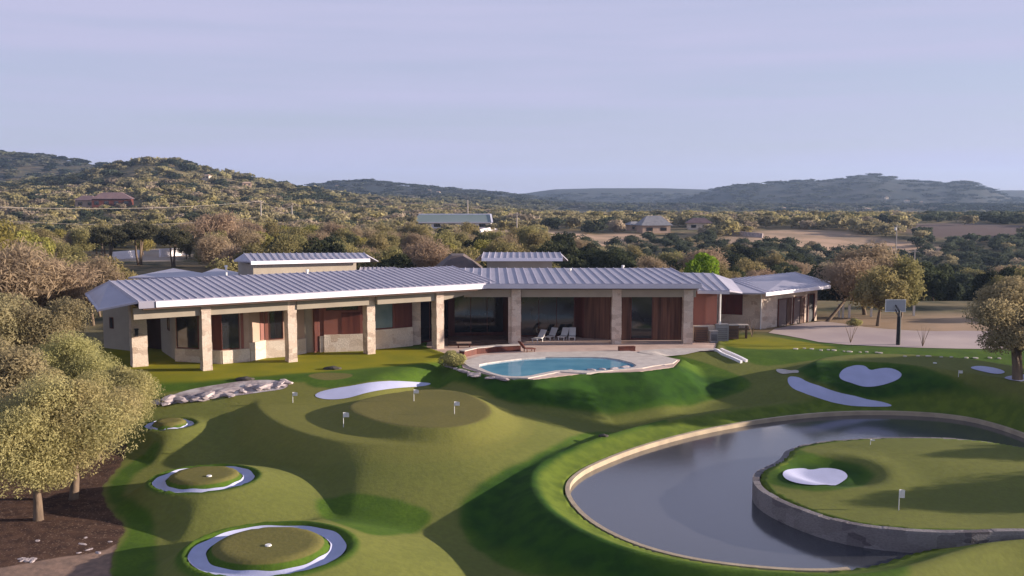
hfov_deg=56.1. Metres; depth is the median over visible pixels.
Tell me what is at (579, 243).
bare tree
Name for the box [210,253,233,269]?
bare tree
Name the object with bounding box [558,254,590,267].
juniper tree
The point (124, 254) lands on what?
white wall
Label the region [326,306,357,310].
window
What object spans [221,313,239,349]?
window
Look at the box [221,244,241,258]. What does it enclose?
bare tree
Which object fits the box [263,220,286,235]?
oak tree
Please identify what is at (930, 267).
juniper tree
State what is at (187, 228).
oak tree
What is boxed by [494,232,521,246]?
bare tree
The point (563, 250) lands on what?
juniper tree
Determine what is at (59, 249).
oak tree
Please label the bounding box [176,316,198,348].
window
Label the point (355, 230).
bare tree
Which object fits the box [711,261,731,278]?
oak tree
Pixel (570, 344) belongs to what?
pool deck
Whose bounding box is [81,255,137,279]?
oak tree
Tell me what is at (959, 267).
juniper tree
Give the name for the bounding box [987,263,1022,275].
bare tree
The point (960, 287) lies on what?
juniper tree
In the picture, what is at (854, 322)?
shrub
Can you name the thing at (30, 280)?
bare tree
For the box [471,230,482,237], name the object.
juniper tree
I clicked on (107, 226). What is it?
oak tree
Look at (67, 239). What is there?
bare tree
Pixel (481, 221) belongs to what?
distant building
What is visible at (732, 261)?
juniper tree
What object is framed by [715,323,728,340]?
outdoor unit
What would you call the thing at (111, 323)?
window
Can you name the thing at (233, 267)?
oak tree
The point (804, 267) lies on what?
bare tree
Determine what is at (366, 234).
bare tree
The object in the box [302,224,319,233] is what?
oak tree
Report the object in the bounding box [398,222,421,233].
oak tree
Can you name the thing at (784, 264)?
juniper tree
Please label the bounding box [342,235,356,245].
juniper tree
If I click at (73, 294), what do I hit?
bare tree
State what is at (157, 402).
rock
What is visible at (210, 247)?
bare tree
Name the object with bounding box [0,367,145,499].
oak tree
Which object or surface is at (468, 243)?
juniper tree
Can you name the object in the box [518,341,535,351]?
patio recliner
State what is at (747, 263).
oak tree
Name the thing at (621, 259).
juniper tree
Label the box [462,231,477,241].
bare tree
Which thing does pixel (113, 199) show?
distant house
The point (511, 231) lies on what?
oak tree
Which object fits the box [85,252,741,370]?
ranch house
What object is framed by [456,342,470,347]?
wooden bench
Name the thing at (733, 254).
juniper tree
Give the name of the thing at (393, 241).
oak tree
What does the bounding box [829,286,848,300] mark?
juniper tree
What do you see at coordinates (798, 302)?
door
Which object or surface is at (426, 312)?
window
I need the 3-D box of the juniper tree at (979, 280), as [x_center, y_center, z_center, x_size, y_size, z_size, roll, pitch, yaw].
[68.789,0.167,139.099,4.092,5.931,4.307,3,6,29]
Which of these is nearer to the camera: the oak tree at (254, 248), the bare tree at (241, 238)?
the oak tree at (254, 248)
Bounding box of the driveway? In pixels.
[769,321,1001,348]
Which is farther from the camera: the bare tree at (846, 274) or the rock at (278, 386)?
the bare tree at (846, 274)
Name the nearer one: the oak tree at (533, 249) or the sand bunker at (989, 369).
the sand bunker at (989, 369)
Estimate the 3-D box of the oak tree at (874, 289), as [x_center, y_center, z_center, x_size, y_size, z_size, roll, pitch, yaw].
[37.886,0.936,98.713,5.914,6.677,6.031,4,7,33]
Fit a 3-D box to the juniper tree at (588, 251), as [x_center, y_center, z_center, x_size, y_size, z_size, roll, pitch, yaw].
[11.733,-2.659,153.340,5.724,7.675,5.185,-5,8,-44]
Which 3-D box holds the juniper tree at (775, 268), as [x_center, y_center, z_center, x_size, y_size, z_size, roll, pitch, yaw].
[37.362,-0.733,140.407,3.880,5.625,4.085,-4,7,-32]
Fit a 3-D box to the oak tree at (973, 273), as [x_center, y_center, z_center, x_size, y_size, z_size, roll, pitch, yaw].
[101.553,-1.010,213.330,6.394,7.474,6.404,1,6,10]
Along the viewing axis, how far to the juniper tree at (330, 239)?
162.96 m
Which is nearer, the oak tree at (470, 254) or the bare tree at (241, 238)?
the oak tree at (470, 254)
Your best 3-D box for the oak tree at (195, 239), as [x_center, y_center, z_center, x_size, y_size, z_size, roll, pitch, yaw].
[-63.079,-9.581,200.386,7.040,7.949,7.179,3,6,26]
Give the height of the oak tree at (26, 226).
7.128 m
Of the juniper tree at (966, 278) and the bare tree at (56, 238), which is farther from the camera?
the juniper tree at (966, 278)
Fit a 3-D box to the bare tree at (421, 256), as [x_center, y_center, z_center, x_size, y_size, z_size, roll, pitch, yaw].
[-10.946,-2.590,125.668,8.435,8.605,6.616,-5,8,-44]
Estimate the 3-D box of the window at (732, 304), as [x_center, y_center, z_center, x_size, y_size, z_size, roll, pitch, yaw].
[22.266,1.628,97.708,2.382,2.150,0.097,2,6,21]
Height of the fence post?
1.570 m
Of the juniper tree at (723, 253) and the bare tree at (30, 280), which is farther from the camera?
the juniper tree at (723, 253)
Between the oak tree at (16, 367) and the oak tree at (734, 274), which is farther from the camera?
the oak tree at (734, 274)
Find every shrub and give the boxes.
[437,350,467,366]
[846,318,861,325]
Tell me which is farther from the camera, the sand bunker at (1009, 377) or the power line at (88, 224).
the power line at (88, 224)
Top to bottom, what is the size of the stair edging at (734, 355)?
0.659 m
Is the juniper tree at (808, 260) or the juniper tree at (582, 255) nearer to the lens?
the juniper tree at (582, 255)
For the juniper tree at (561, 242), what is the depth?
181.92 m
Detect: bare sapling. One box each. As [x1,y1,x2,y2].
[846,328,856,342]
[918,328,929,345]
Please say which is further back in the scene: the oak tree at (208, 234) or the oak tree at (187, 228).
the oak tree at (187, 228)
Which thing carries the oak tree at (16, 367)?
on the ground
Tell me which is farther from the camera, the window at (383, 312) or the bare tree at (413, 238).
the bare tree at (413, 238)
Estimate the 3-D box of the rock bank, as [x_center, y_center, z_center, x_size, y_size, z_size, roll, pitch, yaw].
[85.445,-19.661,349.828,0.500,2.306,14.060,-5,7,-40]
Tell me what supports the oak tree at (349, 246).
on the ground
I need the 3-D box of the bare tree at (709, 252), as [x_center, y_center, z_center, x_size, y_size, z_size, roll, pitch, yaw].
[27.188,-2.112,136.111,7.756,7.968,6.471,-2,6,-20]
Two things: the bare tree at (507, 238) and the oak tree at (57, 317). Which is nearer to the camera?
the oak tree at (57, 317)
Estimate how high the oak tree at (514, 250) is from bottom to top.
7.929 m
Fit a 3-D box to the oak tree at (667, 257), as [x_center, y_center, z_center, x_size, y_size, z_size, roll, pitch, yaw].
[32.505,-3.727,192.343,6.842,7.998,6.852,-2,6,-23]
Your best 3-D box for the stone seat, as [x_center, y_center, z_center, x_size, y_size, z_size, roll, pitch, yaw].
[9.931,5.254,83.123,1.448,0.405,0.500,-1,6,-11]
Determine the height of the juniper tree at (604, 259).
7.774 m
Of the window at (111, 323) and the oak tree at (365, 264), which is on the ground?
the oak tree at (365, 264)
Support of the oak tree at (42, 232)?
on the ground
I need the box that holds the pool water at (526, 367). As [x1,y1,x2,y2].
[479,358,633,375]
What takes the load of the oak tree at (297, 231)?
on the ground
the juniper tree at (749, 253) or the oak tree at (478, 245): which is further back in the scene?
the juniper tree at (749, 253)
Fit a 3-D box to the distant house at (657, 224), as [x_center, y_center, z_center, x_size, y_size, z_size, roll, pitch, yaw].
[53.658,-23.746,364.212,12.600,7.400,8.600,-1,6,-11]
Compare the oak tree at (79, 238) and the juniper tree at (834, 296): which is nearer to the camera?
the juniper tree at (834, 296)
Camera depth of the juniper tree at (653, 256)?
181.75 m
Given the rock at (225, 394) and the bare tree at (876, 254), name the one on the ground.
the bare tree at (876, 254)
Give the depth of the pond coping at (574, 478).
62.18 m
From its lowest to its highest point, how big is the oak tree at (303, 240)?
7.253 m
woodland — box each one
[0,150,1023,219]
[0,170,1023,269]
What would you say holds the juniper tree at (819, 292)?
on the ground
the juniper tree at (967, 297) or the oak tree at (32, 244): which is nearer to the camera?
the oak tree at (32, 244)
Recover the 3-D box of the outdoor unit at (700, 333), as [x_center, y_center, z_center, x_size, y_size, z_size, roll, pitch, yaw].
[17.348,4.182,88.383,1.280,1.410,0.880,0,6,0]
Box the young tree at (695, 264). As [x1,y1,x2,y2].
[684,252,719,274]
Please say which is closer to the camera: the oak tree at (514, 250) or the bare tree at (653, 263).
the oak tree at (514, 250)
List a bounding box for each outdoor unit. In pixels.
[694,326,708,341]
[708,330,718,342]
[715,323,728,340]
[729,324,738,338]
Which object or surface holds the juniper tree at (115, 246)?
on the ground
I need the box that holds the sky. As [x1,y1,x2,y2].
[0,0,1023,193]
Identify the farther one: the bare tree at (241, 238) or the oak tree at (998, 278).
the bare tree at (241, 238)
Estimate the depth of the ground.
56.38 m
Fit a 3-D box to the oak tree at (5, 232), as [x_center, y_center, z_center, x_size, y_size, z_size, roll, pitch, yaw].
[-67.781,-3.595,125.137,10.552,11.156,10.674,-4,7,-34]
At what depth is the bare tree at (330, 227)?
219.24 m
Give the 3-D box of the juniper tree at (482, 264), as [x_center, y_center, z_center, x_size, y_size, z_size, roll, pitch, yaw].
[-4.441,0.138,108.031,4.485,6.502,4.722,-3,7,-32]
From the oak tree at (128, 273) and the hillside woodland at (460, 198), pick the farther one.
the hillside woodland at (460, 198)
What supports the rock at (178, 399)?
on the stream bed
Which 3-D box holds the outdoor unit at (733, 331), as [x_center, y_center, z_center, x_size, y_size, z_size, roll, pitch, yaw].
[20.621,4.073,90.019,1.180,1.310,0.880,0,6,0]
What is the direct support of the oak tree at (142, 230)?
on the ground
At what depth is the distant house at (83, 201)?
453.35 m
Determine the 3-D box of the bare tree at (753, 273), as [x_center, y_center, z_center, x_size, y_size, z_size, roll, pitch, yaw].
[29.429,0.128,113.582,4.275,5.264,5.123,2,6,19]
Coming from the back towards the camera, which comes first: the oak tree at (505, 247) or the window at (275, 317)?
the oak tree at (505, 247)
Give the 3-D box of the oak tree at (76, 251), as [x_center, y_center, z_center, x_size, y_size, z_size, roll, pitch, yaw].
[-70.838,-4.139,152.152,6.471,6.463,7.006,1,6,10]
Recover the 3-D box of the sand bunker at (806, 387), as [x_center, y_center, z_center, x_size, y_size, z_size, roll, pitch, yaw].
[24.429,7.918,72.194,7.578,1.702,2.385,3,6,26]
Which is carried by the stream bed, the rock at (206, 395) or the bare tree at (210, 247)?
the rock at (206, 395)
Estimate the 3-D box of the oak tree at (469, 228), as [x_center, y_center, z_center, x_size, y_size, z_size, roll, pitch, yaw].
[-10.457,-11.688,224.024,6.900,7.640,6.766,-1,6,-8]
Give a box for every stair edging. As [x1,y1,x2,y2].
[714,348,741,362]
[720,348,747,361]
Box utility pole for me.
[892,225,900,257]
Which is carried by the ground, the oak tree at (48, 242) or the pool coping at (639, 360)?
the oak tree at (48, 242)
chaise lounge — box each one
[531,329,546,342]
[544,327,557,340]
[558,327,568,340]
[569,327,575,340]
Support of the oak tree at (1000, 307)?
on the ground
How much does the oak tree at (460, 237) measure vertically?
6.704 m
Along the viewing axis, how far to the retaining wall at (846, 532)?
44.13 m
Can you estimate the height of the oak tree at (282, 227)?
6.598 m
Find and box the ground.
[0,155,1023,575]
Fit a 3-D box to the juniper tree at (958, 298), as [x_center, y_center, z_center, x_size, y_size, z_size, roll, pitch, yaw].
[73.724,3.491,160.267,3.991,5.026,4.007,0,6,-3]
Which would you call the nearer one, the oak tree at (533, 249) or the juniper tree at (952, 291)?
the juniper tree at (952, 291)
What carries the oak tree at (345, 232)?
on the ground
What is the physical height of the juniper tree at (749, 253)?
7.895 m
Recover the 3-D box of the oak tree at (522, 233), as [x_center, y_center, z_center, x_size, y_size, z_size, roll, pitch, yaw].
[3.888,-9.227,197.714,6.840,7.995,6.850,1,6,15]
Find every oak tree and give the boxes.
[0,218,34,252]
[0,292,44,353]
[0,338,59,403]
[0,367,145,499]
[0,372,147,521]
[8,230,55,256]
[9,225,31,232]
[10,296,97,355]
[19,224,33,232]
[26,241,56,259]
[27,330,125,383]
[29,228,54,239]
[48,228,66,240]
[52,242,91,263]
[53,241,74,257]
[59,255,84,266]
[69,227,98,252]
[75,365,164,460]
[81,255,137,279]
[86,225,129,264]
[88,222,114,255]
[122,220,160,264]
[134,239,155,254]
[151,227,191,266]
[172,238,193,258]
[181,225,198,256]
[188,235,201,247]
[193,229,229,268]
[205,256,237,271]
[231,243,271,264]
[256,232,273,240]
[259,238,273,249]
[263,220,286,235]
[266,233,307,252]
[271,229,289,234]
[271,232,283,237]
[276,233,308,247]
[279,225,295,230]
[288,226,316,238]
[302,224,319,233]
[332,241,357,252]
[334,228,358,241]
[334,235,346,244]
[347,247,380,269]
[354,237,366,243]
[354,240,365,248]
[358,234,397,255]
[369,224,396,233]
[369,230,400,249]
[371,246,402,260]
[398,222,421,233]
[398,233,410,252]
[408,223,432,240]
[429,229,462,248]
[442,243,460,253]
[448,246,486,267]
[450,231,472,244]
[459,222,479,235]
[473,239,491,258]
[478,229,504,239]
[478,237,525,263]
[492,242,517,251]
[506,227,520,243]
[509,248,530,251]
[516,224,546,251]
[525,232,550,249]
[527,244,544,251]
[537,229,550,240]
[625,245,644,255]
[657,250,686,263]
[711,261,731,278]
[715,244,736,252]
[728,271,740,278]
[733,257,765,276]
[755,253,788,267]
[847,265,911,325]
[884,253,927,317]
[959,267,984,278]
[962,275,1023,380]
[981,275,1004,291]
[1006,266,1023,282]
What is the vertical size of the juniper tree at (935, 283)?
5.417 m
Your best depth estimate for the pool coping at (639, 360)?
78.89 m
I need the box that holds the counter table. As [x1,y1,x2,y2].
[738,324,748,338]
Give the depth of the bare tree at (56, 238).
157.39 m
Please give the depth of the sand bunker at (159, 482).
50.93 m
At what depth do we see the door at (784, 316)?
99.32 m
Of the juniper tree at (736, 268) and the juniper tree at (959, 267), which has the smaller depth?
the juniper tree at (736, 268)
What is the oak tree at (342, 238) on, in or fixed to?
on the ground
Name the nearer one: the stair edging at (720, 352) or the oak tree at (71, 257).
the stair edging at (720, 352)
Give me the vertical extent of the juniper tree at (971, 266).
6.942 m
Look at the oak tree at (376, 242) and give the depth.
165.62 m
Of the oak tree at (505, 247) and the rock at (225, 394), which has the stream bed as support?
the rock at (225, 394)
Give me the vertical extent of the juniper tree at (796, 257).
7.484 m
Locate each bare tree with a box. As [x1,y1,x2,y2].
[0,236,81,311]
[1,243,42,274]
[21,254,107,309]
[46,235,70,247]
[60,228,86,245]
[67,253,124,325]
[175,221,193,230]
[183,210,244,244]
[192,230,235,263]
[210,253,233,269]
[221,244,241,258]
[223,225,264,248]
[235,218,268,235]
[302,230,330,246]
[317,221,345,234]
[349,226,362,237]
[356,245,380,258]
[359,227,380,239]
[398,236,453,267]
[399,231,430,250]
[441,228,461,234]
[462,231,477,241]
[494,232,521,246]
[575,236,592,248]
[634,254,675,269]
[676,246,729,271]
[745,267,776,276]
[787,260,815,274]
[809,256,880,321]
[824,239,900,314]
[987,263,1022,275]
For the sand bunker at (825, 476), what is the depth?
52.21 m
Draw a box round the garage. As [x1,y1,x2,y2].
[717,272,830,328]
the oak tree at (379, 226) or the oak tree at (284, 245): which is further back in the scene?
the oak tree at (379, 226)
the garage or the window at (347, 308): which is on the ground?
the garage
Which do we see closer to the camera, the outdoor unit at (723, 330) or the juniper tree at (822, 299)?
the outdoor unit at (723, 330)
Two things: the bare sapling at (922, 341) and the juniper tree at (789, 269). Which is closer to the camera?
the bare sapling at (922, 341)
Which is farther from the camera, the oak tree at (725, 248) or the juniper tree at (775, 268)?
the oak tree at (725, 248)
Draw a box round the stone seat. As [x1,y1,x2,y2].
[618,346,635,350]
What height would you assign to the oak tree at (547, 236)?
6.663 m
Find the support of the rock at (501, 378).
on the ground
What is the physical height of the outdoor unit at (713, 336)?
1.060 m
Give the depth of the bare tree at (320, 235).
177.82 m
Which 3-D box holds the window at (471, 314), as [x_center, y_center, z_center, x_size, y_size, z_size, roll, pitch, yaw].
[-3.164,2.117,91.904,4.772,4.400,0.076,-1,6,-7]
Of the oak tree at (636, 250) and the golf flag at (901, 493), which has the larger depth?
the oak tree at (636, 250)
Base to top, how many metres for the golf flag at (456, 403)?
0.800 m
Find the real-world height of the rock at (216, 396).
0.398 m
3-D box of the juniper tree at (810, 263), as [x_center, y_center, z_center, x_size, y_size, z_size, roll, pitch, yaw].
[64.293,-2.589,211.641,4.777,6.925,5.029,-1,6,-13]
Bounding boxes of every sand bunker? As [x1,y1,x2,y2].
[144,419,193,430]
[152,466,254,492]
[188,525,345,575]
[315,381,429,398]
[783,468,846,484]
[788,376,890,406]
[839,365,901,386]
[971,366,1003,373]
[1005,374,1023,380]
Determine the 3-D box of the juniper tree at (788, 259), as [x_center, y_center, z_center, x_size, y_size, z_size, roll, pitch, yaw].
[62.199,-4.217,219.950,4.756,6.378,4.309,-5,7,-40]
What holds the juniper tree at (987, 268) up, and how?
on the ground
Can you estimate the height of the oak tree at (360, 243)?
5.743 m
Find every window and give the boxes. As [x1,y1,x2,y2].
[109,317,113,328]
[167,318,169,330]
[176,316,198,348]
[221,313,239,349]
[269,310,282,339]
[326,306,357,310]
[375,297,392,328]
[421,299,448,342]
[454,295,503,332]
[521,297,573,335]
[631,297,652,338]
[721,294,742,314]
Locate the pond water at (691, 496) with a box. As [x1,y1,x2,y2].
[570,415,1023,569]
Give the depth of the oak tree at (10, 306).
66.72 m
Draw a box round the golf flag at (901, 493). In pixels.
[898,489,904,509]
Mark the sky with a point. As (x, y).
(511, 96)
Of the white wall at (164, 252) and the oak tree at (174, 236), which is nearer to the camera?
the oak tree at (174, 236)
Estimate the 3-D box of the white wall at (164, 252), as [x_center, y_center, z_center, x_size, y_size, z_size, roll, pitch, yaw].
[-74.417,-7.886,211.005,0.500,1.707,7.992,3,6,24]
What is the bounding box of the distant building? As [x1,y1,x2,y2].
[416,214,492,228]
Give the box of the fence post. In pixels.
[848,304,850,317]
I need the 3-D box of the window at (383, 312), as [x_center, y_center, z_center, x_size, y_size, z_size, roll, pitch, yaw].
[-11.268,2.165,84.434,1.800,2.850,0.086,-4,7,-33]
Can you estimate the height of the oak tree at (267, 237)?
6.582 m
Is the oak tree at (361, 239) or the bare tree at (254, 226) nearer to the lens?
the oak tree at (361, 239)
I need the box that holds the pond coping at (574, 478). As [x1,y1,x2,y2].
[565,411,1023,571]
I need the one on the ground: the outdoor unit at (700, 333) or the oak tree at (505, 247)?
the oak tree at (505, 247)
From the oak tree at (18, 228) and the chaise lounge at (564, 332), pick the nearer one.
the chaise lounge at (564, 332)
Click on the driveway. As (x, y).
(829, 332)
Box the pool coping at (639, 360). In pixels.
[463,351,676,379]
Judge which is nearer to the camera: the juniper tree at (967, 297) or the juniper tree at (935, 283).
the juniper tree at (935, 283)
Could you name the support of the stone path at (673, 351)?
on the ground
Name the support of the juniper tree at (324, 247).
on the ground
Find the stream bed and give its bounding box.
[172,380,287,403]
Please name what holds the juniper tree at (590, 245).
on the ground
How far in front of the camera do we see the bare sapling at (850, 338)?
87.73 m
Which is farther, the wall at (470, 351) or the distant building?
the distant building
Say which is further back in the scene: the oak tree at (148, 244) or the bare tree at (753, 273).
the oak tree at (148, 244)
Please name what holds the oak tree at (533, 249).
on the ground
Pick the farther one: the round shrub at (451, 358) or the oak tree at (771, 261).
the oak tree at (771, 261)
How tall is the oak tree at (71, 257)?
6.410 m
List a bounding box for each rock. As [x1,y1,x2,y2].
[152,399,160,404]
[160,394,174,402]
[160,402,171,405]
[173,396,187,402]
[189,396,209,401]
[199,391,214,399]
[208,395,220,398]
[213,387,241,391]
[221,392,234,396]
[235,376,254,380]
[238,388,246,392]
[253,383,273,390]
[274,384,286,388]
[280,379,293,384]
[323,366,341,369]
[494,376,509,380]
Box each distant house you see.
[74,196,93,207]
[90,192,134,207]
[201,174,211,180]
[242,182,251,187]
[625,221,636,230]
[634,216,671,233]
[685,218,711,229]
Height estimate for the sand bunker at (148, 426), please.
0.203 m
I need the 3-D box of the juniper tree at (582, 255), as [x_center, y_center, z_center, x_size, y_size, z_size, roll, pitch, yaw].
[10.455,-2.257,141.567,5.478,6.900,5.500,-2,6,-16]
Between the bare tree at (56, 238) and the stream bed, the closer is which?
the stream bed
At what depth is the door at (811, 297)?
102.52 m
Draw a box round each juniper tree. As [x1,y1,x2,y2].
[93,244,105,253]
[104,224,120,247]
[265,237,282,249]
[302,236,347,252]
[321,235,343,245]
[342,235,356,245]
[377,253,415,267]
[462,234,488,250]
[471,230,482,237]
[479,261,486,267]
[539,240,577,267]
[546,239,569,251]
[550,232,576,246]
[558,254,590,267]
[562,231,576,239]
[572,250,598,266]
[577,248,597,257]
[578,243,596,251]
[591,247,624,267]
[612,252,636,267]
[633,253,658,261]
[667,258,685,271]
[713,248,730,255]
[724,254,748,268]
[727,266,744,276]
[729,253,751,262]
[730,243,756,260]
[753,248,766,258]
[756,264,783,273]
[777,262,794,270]
[778,265,800,273]
[781,256,792,263]
[786,251,804,258]
[791,254,803,263]
[799,257,816,265]
[804,261,815,268]
[807,265,835,300]
[819,270,837,300]
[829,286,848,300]
[917,261,939,300]
[918,268,948,300]
[931,263,959,300]
[942,262,961,273]
[952,271,972,286]
[952,294,961,300]
[956,283,964,295]
[960,286,975,300]
[961,264,979,273]
[971,270,998,300]
[981,266,994,272]
[994,266,1021,281]
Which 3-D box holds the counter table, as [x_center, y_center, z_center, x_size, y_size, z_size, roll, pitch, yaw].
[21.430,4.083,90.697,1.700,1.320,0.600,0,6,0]
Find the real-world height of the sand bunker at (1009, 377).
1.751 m
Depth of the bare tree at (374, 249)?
140.05 m
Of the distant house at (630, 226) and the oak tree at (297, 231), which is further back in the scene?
the distant house at (630, 226)
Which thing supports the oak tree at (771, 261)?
on the ground
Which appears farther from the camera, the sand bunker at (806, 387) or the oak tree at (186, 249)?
the oak tree at (186, 249)
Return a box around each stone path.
[640,348,713,355]
[776,369,798,373]
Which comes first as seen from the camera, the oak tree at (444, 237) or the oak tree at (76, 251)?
the oak tree at (76, 251)
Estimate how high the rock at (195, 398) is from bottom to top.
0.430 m
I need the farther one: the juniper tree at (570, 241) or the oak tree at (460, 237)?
the juniper tree at (570, 241)
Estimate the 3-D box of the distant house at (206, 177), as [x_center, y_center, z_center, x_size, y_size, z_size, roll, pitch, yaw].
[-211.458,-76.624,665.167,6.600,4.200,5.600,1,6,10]
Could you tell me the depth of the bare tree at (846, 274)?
102.89 m
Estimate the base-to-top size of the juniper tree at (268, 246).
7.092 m
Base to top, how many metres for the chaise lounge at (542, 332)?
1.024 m
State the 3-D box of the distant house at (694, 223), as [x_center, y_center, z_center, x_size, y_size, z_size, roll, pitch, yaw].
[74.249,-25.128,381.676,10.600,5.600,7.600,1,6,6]
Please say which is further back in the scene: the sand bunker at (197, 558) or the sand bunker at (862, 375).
the sand bunker at (862, 375)
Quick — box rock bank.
[731,230,762,237]
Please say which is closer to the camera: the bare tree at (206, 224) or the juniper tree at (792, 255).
the bare tree at (206, 224)
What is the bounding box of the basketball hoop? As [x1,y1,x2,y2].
[885,299,905,344]
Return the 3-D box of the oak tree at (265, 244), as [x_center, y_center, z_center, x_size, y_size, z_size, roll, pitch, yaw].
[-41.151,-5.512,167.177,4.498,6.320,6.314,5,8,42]
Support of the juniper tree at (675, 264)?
on the ground
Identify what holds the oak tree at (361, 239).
on the ground
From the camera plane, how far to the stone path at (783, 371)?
77.27 m
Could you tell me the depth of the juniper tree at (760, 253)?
229.19 m
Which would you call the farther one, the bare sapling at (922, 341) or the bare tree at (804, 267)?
the bare tree at (804, 267)
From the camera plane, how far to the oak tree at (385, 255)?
134.90 m
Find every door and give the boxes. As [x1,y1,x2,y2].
[304,309,311,351]
[777,298,791,326]
[792,296,804,323]
[807,293,814,321]
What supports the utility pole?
on the ground
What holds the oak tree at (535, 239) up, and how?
on the ground
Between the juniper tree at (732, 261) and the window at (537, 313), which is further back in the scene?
the juniper tree at (732, 261)
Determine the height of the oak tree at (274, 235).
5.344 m
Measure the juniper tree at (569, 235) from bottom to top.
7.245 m
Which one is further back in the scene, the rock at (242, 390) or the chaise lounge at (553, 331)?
the chaise lounge at (553, 331)
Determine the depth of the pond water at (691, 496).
52.48 m
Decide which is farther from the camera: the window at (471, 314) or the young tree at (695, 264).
the young tree at (695, 264)
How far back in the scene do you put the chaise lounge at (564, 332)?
90.07 m
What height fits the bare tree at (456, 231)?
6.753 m
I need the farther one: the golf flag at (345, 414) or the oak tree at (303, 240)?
the oak tree at (303, 240)
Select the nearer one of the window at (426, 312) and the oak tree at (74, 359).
the oak tree at (74, 359)
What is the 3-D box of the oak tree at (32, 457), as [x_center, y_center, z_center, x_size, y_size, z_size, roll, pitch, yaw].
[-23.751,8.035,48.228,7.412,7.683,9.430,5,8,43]
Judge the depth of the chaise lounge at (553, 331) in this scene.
90.04 m
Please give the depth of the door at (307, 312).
82.30 m
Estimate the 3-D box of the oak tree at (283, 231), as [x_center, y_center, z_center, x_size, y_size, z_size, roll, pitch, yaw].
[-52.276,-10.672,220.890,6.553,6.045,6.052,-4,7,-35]
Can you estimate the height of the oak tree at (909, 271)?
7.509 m
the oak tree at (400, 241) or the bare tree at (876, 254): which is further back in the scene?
the oak tree at (400, 241)
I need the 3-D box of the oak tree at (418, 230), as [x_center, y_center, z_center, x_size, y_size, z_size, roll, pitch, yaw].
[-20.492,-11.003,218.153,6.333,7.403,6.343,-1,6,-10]
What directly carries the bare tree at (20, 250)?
on the ground
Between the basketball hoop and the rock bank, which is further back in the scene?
the rock bank
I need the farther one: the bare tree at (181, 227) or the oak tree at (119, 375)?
the bare tree at (181, 227)
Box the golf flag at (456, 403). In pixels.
[454,401,459,413]
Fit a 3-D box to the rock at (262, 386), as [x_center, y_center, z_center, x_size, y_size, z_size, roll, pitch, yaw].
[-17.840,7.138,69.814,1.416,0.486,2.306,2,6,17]
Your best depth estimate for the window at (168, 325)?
80.20 m
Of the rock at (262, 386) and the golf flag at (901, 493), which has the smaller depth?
the golf flag at (901, 493)
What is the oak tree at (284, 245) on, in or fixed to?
on the ground
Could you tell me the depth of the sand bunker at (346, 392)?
69.47 m
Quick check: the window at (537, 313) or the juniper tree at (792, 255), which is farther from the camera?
the juniper tree at (792, 255)
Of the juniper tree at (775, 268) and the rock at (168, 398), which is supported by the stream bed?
the rock at (168, 398)
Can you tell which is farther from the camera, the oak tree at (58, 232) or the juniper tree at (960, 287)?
the oak tree at (58, 232)
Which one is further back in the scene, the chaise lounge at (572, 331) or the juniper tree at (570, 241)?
the juniper tree at (570, 241)
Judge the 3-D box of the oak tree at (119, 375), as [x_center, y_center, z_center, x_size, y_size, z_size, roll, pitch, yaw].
[-25.359,7.839,59.268,6.570,6.152,7.830,5,7,41]
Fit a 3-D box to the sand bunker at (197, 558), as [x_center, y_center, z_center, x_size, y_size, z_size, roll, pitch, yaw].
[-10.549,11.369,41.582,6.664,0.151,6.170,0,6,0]
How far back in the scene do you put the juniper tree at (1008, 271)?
132.67 m
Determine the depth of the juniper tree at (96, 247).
217.32 m
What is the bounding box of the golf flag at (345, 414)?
[343,412,348,426]
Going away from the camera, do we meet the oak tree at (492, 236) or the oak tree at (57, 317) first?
the oak tree at (57, 317)
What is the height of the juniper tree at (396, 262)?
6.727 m
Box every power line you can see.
[1,218,248,224]
[9,201,257,208]
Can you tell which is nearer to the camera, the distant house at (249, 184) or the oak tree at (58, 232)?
the oak tree at (58, 232)
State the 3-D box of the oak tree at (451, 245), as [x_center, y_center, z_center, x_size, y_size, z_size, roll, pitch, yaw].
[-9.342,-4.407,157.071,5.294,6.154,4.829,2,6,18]
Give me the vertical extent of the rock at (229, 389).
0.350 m
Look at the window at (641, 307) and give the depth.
89.20 m
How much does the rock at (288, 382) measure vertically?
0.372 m
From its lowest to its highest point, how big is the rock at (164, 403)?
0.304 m
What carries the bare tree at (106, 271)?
on the ground
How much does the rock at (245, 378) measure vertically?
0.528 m
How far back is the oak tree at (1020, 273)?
114.76 m
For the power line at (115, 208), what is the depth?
290.30 m
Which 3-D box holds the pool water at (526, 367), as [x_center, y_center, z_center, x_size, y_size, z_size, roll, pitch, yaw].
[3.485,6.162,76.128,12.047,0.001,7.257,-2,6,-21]
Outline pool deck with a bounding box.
[427,336,716,379]
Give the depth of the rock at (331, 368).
74.34 m
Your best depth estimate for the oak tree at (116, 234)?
176.46 m
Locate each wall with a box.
[112,250,139,259]
[159,248,185,256]
[459,344,520,356]
[752,437,1023,552]

